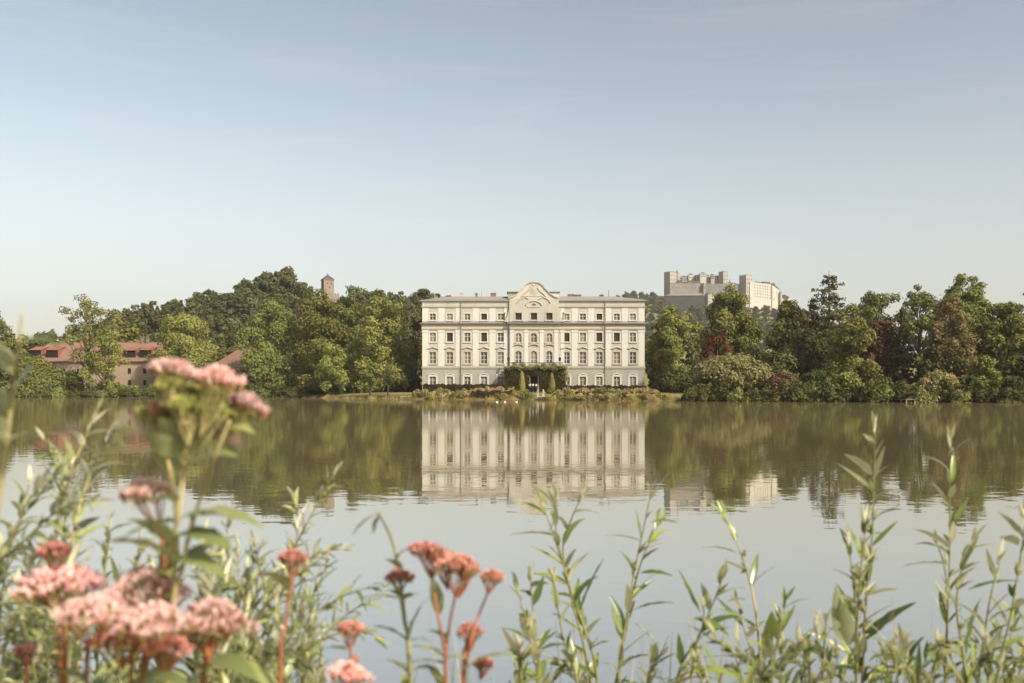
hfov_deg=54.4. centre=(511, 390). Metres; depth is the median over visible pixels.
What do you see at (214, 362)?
hill tree
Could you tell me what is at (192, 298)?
hill tree
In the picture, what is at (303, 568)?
willow sprout
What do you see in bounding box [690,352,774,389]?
shrub
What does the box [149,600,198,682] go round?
willow sprout
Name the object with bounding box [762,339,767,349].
slope tree
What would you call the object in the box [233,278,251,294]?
hill tree
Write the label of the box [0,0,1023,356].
sky
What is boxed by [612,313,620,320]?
window
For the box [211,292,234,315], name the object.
hill tree
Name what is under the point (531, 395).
waterside plant
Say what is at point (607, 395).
waterside plant
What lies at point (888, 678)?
sprout
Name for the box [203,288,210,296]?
hill tree
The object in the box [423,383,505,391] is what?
clipped hedge
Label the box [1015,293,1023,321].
pine tree
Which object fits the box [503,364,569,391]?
ivy
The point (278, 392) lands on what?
waterside shrub
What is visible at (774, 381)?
shrub
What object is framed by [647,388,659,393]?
perennial clump
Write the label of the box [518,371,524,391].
cypress
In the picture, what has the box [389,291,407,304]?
hill tree
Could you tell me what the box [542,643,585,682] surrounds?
sprout
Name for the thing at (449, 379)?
window
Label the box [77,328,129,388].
airy tree
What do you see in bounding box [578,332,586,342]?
window
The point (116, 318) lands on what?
hill tree
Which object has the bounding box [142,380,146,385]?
window
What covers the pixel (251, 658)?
willow sprout
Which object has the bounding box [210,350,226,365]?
hill tree
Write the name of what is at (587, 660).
grass tuft
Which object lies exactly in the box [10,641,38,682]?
pink flower plant
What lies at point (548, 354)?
window
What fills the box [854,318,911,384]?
copper tree
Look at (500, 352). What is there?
window
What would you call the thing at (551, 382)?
cypress
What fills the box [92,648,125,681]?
willow sprout
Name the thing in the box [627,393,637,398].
waterside plant
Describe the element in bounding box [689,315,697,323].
slope tree
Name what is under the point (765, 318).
slope tree
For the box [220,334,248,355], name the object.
hill tree
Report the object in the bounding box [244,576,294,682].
willow sprout
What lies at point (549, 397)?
waterside plant
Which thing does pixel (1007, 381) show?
shrub
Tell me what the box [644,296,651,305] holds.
slope tree
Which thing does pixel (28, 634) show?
willow sprout
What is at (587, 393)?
clipped hedge
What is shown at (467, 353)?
window
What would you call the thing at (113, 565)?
willow sprout
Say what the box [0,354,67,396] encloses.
willow shrub
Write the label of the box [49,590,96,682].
willow sprout
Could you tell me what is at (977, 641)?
sprout
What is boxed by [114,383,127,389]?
shrub
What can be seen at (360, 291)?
hill tree
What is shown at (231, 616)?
pink flower plant
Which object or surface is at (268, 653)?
willow sprout
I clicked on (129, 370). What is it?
window
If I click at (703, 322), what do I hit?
slope tree
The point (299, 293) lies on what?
hill tree
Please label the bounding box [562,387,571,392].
perennial clump
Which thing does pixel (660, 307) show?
slope tree
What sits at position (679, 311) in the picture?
slope tree
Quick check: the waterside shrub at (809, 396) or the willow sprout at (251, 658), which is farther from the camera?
the waterside shrub at (809, 396)
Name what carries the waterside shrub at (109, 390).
on the ground at (384, 394)
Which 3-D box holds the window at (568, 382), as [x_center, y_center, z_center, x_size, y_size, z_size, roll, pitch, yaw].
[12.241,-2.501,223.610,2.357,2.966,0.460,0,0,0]
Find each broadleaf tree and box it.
[0,311,13,378]
[144,312,221,380]
[231,298,306,390]
[287,288,350,394]
[313,343,349,394]
[332,285,368,367]
[342,294,421,392]
[398,312,420,355]
[407,304,421,391]
[645,304,691,389]
[645,320,659,382]
[678,312,702,380]
[694,284,764,365]
[748,340,765,358]
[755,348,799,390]
[760,299,813,376]
[787,328,830,386]
[824,303,883,384]
[857,290,902,342]
[891,284,937,364]
[911,344,965,386]
[926,273,992,371]
[961,355,1002,387]
[965,301,1023,387]
[993,340,1023,380]
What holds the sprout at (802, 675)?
on the ground at (384, 394)
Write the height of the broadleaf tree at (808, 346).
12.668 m
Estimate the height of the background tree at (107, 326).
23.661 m
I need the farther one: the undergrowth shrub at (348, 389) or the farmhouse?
the farmhouse
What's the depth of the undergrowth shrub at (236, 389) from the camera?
245.00 m
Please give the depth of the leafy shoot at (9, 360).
0.85 m
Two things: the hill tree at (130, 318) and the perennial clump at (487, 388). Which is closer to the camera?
the perennial clump at (487, 388)
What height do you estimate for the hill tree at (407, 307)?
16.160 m
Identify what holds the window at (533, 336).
in the palace
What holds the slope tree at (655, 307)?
on the ground at (384, 394)
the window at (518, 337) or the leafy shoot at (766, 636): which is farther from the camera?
the window at (518, 337)
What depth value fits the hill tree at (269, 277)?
455.82 m
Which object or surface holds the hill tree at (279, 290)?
on the ground at (384, 394)
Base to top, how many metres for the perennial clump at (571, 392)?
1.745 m
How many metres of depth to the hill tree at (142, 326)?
394.61 m
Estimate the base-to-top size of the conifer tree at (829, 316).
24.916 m
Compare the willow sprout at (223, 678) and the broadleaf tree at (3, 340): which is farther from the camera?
the broadleaf tree at (3, 340)
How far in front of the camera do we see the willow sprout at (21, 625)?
1.29 m
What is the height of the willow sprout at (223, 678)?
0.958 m
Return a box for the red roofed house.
[211,345,290,384]
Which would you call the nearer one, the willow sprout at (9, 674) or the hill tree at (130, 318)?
the willow sprout at (9, 674)
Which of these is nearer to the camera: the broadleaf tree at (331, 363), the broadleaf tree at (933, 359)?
the broadleaf tree at (933, 359)
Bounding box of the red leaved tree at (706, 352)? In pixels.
[698,332,732,360]
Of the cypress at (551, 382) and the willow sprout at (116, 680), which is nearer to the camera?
the willow sprout at (116, 680)
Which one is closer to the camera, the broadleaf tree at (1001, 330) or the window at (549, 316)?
the broadleaf tree at (1001, 330)
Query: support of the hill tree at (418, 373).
on the ground at (384, 394)
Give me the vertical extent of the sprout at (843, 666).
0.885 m
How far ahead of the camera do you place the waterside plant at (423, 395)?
192.67 m
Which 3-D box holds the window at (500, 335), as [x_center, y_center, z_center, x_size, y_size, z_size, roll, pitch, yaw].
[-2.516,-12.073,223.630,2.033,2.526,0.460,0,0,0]
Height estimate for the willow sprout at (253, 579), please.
1.032 m
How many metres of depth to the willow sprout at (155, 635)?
1.44 m
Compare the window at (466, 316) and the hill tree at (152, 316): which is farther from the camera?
the hill tree at (152, 316)
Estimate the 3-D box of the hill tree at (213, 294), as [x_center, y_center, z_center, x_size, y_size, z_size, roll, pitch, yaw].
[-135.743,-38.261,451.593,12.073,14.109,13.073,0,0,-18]
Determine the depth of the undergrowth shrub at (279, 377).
243.22 m
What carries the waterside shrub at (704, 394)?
on the ground at (384, 394)
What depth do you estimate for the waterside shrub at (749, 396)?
148.43 m
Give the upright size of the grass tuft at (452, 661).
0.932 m
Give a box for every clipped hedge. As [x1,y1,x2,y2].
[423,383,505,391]
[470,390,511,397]
[560,384,645,390]
[575,392,599,395]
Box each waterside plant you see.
[420,392,429,397]
[437,393,446,398]
[458,392,470,397]
[493,392,508,399]
[517,395,525,399]
[527,393,538,399]
[545,395,556,399]
[562,393,570,399]
[566,394,577,399]
[575,393,583,399]
[580,394,588,399]
[602,392,617,399]
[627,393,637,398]
[655,394,667,397]
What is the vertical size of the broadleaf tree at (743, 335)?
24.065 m
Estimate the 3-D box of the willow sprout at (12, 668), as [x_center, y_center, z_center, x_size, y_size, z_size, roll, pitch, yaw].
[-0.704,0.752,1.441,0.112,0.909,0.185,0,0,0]
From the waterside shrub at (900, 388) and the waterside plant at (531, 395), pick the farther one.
the waterside plant at (531, 395)
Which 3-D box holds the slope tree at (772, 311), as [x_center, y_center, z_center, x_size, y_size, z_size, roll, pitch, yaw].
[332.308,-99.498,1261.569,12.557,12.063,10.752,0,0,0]
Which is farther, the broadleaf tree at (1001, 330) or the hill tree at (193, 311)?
the hill tree at (193, 311)
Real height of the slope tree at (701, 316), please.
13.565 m
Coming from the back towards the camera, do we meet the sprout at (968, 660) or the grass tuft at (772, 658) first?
the sprout at (968, 660)
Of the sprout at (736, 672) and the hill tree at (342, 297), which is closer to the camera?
the sprout at (736, 672)
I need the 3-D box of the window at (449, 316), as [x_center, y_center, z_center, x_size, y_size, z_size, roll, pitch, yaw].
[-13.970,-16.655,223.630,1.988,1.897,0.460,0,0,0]
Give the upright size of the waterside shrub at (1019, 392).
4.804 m
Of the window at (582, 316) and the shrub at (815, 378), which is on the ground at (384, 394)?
the shrub at (815, 378)
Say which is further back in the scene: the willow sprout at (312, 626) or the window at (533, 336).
the window at (533, 336)
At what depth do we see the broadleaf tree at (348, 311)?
250.55 m
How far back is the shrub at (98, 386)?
252.68 m
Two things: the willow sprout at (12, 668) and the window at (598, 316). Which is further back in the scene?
the window at (598, 316)
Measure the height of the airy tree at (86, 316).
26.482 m
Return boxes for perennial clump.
[411,389,420,394]
[427,391,437,398]
[484,386,495,391]
[494,386,505,391]
[546,388,554,393]
[552,389,563,394]
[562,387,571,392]
[566,389,575,394]
[575,387,589,392]
[594,386,608,393]
[613,389,624,393]
[622,388,632,392]
[631,387,640,392]
[638,387,650,392]
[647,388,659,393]
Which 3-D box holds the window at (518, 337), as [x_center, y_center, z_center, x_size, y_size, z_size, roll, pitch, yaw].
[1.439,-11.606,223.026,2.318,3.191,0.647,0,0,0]
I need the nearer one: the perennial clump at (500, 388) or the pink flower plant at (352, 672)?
the pink flower plant at (352, 672)
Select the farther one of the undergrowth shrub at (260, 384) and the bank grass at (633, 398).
the undergrowth shrub at (260, 384)
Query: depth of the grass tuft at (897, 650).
1.43 m
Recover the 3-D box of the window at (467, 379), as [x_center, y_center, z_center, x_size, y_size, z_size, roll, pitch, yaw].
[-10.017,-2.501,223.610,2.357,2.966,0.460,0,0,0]
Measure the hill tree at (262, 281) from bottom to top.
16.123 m
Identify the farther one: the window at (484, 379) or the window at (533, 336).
the window at (484, 379)
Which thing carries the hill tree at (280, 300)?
on the ground at (384, 394)
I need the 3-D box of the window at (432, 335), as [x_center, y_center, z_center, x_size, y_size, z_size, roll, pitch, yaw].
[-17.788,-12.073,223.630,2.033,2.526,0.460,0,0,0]
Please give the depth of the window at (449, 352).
223.77 m
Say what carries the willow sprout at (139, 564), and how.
on the ground at (384, 394)
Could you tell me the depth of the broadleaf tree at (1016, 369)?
157.85 m
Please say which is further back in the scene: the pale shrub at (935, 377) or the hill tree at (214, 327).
the hill tree at (214, 327)
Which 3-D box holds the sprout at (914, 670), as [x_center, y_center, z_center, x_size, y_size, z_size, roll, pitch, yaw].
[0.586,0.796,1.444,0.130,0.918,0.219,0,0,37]
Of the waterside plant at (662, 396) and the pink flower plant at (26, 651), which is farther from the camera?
the waterside plant at (662, 396)
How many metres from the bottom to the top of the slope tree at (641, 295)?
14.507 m
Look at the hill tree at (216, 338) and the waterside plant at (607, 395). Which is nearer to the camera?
the waterside plant at (607, 395)
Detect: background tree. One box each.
[0,333,28,384]
[21,334,35,345]
[25,332,42,353]
[33,329,62,347]
[59,332,84,341]
[91,319,127,341]
[110,318,145,341]
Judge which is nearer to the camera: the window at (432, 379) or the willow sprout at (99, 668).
the willow sprout at (99, 668)
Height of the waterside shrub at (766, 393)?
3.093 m
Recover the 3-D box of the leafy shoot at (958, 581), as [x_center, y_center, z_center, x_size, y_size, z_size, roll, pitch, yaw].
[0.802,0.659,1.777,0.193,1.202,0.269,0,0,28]
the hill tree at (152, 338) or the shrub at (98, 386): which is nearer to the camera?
the shrub at (98, 386)
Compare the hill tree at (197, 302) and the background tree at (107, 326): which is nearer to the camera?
the background tree at (107, 326)
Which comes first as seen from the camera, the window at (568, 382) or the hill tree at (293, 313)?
the window at (568, 382)
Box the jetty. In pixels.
[897,399,917,402]
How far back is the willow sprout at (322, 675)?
1.44 m
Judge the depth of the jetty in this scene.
135.17 m
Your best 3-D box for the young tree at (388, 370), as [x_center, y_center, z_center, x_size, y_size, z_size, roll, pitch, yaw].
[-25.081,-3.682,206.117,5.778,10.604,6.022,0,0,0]
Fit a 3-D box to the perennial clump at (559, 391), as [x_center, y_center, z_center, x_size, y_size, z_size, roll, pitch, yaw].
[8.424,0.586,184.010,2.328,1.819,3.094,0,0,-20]
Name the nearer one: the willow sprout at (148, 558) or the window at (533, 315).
the willow sprout at (148, 558)
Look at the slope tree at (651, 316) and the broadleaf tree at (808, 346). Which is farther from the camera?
the slope tree at (651, 316)
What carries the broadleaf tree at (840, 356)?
on the ground at (384, 394)
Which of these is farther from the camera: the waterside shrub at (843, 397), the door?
the door
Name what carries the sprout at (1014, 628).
on the ground at (384, 394)
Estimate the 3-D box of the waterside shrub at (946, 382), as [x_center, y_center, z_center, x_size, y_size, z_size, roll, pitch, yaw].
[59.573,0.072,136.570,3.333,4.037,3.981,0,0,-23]
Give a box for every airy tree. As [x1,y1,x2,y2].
[58,294,121,388]
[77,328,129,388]
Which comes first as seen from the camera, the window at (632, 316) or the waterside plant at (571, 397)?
the waterside plant at (571, 397)
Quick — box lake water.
[0,397,1023,682]
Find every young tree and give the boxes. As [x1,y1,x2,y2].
[362,360,378,394]
[376,348,404,395]
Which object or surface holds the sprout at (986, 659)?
on the ground at (384, 394)
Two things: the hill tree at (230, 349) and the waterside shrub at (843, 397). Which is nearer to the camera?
the waterside shrub at (843, 397)
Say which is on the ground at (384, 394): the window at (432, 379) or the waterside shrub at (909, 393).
the waterside shrub at (909, 393)
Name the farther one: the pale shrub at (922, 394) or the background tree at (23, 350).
the background tree at (23, 350)
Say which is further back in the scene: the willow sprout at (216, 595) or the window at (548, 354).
the window at (548, 354)
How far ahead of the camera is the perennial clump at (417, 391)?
195.59 m
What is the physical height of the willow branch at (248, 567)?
1.070 m
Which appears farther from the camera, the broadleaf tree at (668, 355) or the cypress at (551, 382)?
the broadleaf tree at (668, 355)
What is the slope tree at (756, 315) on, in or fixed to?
on the ground at (384, 394)
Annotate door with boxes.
[530,376,536,391]
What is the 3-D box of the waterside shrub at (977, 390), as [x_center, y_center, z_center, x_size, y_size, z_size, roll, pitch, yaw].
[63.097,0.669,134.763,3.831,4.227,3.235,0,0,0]
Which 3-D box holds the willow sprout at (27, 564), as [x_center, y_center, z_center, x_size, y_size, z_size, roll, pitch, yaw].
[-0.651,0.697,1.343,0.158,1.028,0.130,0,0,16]
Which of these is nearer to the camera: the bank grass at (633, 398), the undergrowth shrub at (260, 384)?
the bank grass at (633, 398)
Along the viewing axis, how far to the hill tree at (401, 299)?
428.13 m
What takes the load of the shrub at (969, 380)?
on the ground at (384, 394)
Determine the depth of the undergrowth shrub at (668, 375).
214.63 m
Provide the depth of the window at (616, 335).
223.88 m
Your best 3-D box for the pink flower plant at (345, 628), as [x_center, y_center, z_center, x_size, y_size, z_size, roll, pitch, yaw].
[-0.148,0.729,1.007,0.118,1.000,0.109,0,0,-41]
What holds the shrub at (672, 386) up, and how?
on the ground at (384, 394)
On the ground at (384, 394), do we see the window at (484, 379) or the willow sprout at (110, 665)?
the willow sprout at (110, 665)
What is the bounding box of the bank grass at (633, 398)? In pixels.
[300,392,679,400]
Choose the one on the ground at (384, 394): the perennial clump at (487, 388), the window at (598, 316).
the perennial clump at (487, 388)
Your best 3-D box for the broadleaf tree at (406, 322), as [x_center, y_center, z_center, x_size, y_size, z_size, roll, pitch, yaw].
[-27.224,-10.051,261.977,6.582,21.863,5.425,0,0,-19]
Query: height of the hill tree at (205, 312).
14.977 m
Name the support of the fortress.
on the ground at (384, 394)
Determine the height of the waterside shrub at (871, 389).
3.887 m
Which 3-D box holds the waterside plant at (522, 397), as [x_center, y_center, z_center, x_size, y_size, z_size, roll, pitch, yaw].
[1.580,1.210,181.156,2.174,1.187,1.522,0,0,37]
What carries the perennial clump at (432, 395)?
on the ground at (384, 394)
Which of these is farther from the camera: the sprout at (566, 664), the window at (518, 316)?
the window at (518, 316)
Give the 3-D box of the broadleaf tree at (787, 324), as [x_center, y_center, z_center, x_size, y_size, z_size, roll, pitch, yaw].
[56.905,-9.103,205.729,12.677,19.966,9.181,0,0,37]
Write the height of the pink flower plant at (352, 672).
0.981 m
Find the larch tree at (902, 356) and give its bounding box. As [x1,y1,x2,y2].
[883,307,922,385]
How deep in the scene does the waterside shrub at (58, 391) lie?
248.52 m
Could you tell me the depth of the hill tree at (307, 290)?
495.29 m
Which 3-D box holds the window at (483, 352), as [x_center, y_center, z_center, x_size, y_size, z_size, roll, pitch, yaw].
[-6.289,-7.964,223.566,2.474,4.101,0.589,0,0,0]
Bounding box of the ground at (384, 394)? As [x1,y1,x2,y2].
[0,304,972,402]
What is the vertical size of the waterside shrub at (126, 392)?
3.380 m
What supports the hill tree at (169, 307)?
on the ground at (384, 394)
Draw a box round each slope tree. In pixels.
[622,291,629,297]
[629,290,637,296]
[635,292,643,299]
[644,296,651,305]
[645,331,650,339]
[647,312,655,319]
[647,321,655,329]
[650,298,660,306]
[652,304,658,312]
[658,303,665,312]
[675,307,685,315]
[686,305,697,313]
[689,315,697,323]
[694,307,701,315]
[698,312,705,321]
[699,319,707,328]
[752,306,759,312]
[752,312,759,319]
[759,318,765,326]
[761,305,770,314]
[762,314,770,321]
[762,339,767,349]
[763,322,772,331]
[770,308,777,315]
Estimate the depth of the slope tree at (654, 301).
1255.49 m
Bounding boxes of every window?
[127,368,131,373]
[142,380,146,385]
[427,346,437,364]
[428,313,436,320]
[428,332,436,342]
[428,373,437,384]
[444,346,454,364]
[445,313,453,320]
[445,332,453,342]
[445,373,454,384]
[462,346,472,364]
[463,313,471,320]
[463,332,471,342]
[463,373,471,383]
[479,332,488,342]
[479,347,488,364]
[479,373,488,384]
[480,313,487,320]
[495,346,505,364]
[496,313,504,320]
[496,332,504,342]
[496,373,504,384]
[513,332,523,345]
[514,312,522,320]
[514,350,522,364]
[529,312,538,320]
[529,332,538,345]
[530,350,538,364]
[544,332,553,345]
[545,312,553,320]
[545,350,552,364]
[561,346,571,364]
[562,332,570,342]
[563,313,570,320]
[565,374,570,384]
[577,347,587,364]
[578,313,586,320]
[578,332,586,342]
[578,373,587,384]
[594,346,604,364]
[595,313,603,320]
[595,332,603,342]
[595,373,603,384]
[611,347,621,364]
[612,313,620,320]
[612,332,620,342]
[612,373,621,384]
[628,313,636,320]
[628,332,637,342]
[628,347,638,364]
[628,373,637,384]
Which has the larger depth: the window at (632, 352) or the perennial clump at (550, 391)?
the window at (632, 352)
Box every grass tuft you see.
[428,599,552,682]
[432,609,683,682]
[548,614,663,682]
[602,627,671,682]
[684,594,789,682]
[688,590,912,682]
[885,572,1012,682]
[891,595,1023,682]
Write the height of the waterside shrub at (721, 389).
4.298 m
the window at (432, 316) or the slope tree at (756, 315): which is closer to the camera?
the window at (432, 316)
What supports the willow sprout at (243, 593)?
on the ground at (384, 394)
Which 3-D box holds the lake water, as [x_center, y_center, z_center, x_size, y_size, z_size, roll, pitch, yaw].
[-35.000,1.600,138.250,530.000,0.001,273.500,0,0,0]
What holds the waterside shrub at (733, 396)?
on the ground at (384, 394)
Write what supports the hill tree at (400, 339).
on the ground at (384, 394)
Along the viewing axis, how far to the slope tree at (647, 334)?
1176.70 m
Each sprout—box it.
[0,567,68,682]
[0,607,57,682]
[0,625,41,681]
[1,635,40,682]
[3,530,56,682]
[6,602,57,682]
[7,562,98,682]
[32,537,71,681]
[49,585,141,682]
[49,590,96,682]
[91,556,154,675]
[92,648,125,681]
[95,640,140,682]
[120,559,155,681]
[141,588,184,682]
[142,538,188,674]
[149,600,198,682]
[173,546,238,682]
[177,625,248,682]
[183,517,238,682]
[184,554,240,681]
[186,568,251,682]
[198,643,241,681]
[208,531,264,682]
[217,530,287,680]
[227,593,329,682]
[233,638,254,682]
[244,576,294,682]
[251,536,336,682]
[251,630,284,681]
[273,600,327,682]
[291,541,333,682]
[300,631,338,682]
[501,627,551,682]
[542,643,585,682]
[620,634,673,682]
[666,648,717,682]
[685,617,771,682]
[716,633,790,681]
[746,630,807,682]
[777,647,816,682]
[784,607,838,682]
[811,627,859,682]
[868,623,930,682]
[868,640,906,682]
[869,623,927,682]
[883,640,931,682]
[913,627,961,682]
[931,613,1012,682]
[934,634,976,682]
[951,616,1023,682]
[969,644,1023,682]
[993,597,1023,682]
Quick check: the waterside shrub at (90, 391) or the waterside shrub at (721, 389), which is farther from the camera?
the waterside shrub at (90, 391)
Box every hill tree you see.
[82,320,99,330]
[108,313,125,325]
[121,304,150,333]
[126,314,138,324]
[130,316,147,337]
[142,301,163,333]
[148,332,159,341]
[163,298,178,316]
[173,302,198,316]
[184,292,203,312]
[188,292,212,312]
[191,304,216,322]
[192,323,208,338]
[201,338,216,366]
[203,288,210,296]
[203,318,219,335]
[205,331,225,359]
[206,291,218,306]
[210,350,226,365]
[211,292,225,308]
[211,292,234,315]
[212,310,222,330]
[217,310,242,333]
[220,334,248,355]
[222,323,238,347]
[223,330,250,347]
[225,295,253,324]
[232,288,260,322]
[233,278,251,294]
[245,286,266,309]
[248,272,273,300]
[258,271,270,293]
[265,266,304,305]
[267,284,290,308]
[269,295,288,316]
[290,288,306,307]
[291,301,305,314]
[291,308,302,322]
[303,282,314,296]
[335,295,346,305]
[353,287,372,297]
[355,293,368,306]
[355,308,367,324]
[364,291,371,299]
[369,288,389,314]
[386,297,404,315]
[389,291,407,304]
[396,328,416,353]
[399,316,417,338]
[400,301,419,319]
[404,298,416,314]
[408,292,419,300]
[411,288,434,301]
[413,296,421,319]
[417,342,421,372]
[417,359,421,375]
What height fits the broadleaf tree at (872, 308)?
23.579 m
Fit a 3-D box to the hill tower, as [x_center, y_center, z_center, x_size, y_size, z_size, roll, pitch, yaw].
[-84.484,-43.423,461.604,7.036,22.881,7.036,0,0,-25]
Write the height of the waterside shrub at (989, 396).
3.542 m
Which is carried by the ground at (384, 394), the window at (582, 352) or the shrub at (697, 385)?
the shrub at (697, 385)
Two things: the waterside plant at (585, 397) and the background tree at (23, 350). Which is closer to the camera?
the waterside plant at (585, 397)
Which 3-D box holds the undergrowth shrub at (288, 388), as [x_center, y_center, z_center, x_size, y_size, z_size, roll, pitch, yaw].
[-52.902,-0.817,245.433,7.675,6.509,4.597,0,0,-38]
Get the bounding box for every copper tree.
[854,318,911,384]
[925,295,981,386]
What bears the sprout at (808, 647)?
on the ground at (384, 394)
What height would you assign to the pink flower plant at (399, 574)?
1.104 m
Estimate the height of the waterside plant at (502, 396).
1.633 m
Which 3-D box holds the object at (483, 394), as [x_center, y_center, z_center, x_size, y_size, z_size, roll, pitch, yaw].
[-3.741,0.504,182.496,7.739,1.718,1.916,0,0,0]
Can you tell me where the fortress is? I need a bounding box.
[647,270,791,312]
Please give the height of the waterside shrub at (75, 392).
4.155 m
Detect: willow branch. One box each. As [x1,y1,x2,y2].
[0,461,115,682]
[0,511,186,682]
[28,394,140,682]
[184,461,355,674]
[190,494,281,678]
[246,551,395,682]
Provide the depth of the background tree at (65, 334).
336.64 m
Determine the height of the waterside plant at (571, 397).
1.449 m
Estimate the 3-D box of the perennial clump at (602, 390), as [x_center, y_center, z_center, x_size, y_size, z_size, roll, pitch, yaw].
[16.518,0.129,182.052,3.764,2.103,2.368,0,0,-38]
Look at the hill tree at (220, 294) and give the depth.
435.20 m
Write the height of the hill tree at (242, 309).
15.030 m
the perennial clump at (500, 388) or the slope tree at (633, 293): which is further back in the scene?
the slope tree at (633, 293)
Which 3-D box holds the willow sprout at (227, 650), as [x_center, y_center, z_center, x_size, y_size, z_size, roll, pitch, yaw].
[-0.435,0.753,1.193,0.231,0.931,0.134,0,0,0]
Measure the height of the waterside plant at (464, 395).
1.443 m
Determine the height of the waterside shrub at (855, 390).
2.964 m
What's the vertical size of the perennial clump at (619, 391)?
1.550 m
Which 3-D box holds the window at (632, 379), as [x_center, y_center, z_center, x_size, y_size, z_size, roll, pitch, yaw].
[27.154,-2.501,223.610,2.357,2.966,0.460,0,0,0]
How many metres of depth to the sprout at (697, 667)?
1.60 m
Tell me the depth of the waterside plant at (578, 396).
173.37 m
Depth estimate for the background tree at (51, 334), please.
327.85 m
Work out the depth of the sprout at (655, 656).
1.77 m
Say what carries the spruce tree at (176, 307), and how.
on the ground at (384, 394)
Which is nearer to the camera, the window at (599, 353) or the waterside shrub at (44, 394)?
the window at (599, 353)
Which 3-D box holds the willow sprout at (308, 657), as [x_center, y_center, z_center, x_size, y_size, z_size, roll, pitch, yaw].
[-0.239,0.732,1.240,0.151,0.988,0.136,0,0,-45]
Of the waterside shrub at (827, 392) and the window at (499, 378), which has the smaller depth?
the waterside shrub at (827, 392)
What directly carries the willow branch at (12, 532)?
on the ground at (384, 394)
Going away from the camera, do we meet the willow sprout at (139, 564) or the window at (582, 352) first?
the willow sprout at (139, 564)
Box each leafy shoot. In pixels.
[0,312,59,510]
[500,562,588,682]
[509,480,626,682]
[600,472,677,682]
[656,558,744,682]
[701,499,785,682]
[748,586,830,682]
[809,412,915,682]
[903,425,1018,682]
[951,504,1023,682]
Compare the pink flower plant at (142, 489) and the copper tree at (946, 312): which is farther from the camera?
the copper tree at (946, 312)
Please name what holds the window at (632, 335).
in the palace
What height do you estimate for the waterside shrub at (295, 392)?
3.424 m
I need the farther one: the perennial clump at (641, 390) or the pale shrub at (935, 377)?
the perennial clump at (641, 390)
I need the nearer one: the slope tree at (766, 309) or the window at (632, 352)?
the window at (632, 352)
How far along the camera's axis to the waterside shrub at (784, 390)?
145.55 m
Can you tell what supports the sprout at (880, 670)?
on the ground at (384, 394)
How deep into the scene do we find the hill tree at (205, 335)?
381.05 m
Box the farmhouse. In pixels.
[29,336,189,388]
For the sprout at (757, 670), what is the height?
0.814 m
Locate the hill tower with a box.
[321,273,338,302]
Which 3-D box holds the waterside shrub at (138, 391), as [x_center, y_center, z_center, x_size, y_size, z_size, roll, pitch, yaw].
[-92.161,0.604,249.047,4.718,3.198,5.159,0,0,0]
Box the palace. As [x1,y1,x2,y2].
[420,281,646,391]
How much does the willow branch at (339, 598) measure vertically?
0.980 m
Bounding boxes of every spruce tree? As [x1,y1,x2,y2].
[157,310,165,338]
[172,303,178,316]
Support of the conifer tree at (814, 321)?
on the ground at (384, 394)
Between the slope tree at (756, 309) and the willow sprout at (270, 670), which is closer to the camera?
the willow sprout at (270, 670)
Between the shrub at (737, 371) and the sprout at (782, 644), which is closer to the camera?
the sprout at (782, 644)
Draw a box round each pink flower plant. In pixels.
[8,540,107,682]
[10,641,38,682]
[39,565,200,682]
[82,357,271,682]
[102,477,208,682]
[166,595,260,682]
[246,548,318,682]
[314,620,368,663]
[326,660,374,682]
[352,511,439,682]
[401,540,512,682]
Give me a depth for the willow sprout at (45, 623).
1.45 m
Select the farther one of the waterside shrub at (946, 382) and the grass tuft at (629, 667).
the waterside shrub at (946, 382)
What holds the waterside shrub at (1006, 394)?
on the ground at (384, 394)
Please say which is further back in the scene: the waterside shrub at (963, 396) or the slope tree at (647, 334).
the slope tree at (647, 334)
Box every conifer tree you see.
[794,275,863,376]
[806,298,820,335]
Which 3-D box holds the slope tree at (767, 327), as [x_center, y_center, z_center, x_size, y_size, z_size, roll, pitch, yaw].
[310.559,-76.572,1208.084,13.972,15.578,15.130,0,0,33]
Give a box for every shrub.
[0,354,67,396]
[30,389,49,396]
[47,386,68,396]
[55,370,85,393]
[66,388,82,396]
[80,386,97,396]
[95,380,108,390]
[95,384,119,396]
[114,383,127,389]
[115,388,133,396]
[132,387,152,395]
[230,376,249,392]
[246,373,269,390]
[248,388,272,397]
[264,373,287,395]
[268,385,286,397]
[285,377,307,394]
[285,387,305,397]
[326,385,341,392]
[345,380,359,391]
[389,384,408,391]
[407,374,421,391]
[647,366,662,389]
[657,370,676,391]
[662,376,684,392]
[665,372,692,388]
[680,387,698,400]
[689,383,703,388]
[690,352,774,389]
[694,383,719,401]
[710,379,731,401]
[726,386,743,401]
[734,383,759,392]
[740,382,763,401]
[753,388,778,401]
[763,371,800,393]
[770,382,791,401]
[788,380,811,401]
[799,369,833,389]
[799,384,821,401]
[813,379,838,401]
[829,371,864,389]
[830,386,854,401]
[844,383,869,401]
[855,379,881,402]
[863,375,893,389]
[874,384,900,401]
[891,380,910,402]
[903,387,918,401]
[904,387,933,402]
[909,369,961,401]
[924,384,939,402]
[936,377,962,402]
[949,388,972,402]
[954,375,978,391]
[964,380,986,402]
[975,387,999,402]
[994,375,1023,395]
[994,387,1022,402]
[1011,380,1023,402]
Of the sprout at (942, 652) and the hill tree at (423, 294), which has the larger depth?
the hill tree at (423, 294)
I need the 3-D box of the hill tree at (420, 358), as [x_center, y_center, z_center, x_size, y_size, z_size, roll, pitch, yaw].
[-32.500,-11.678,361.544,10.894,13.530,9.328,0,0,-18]
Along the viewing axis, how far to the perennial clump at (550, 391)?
191.75 m
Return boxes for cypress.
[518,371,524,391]
[548,372,555,389]

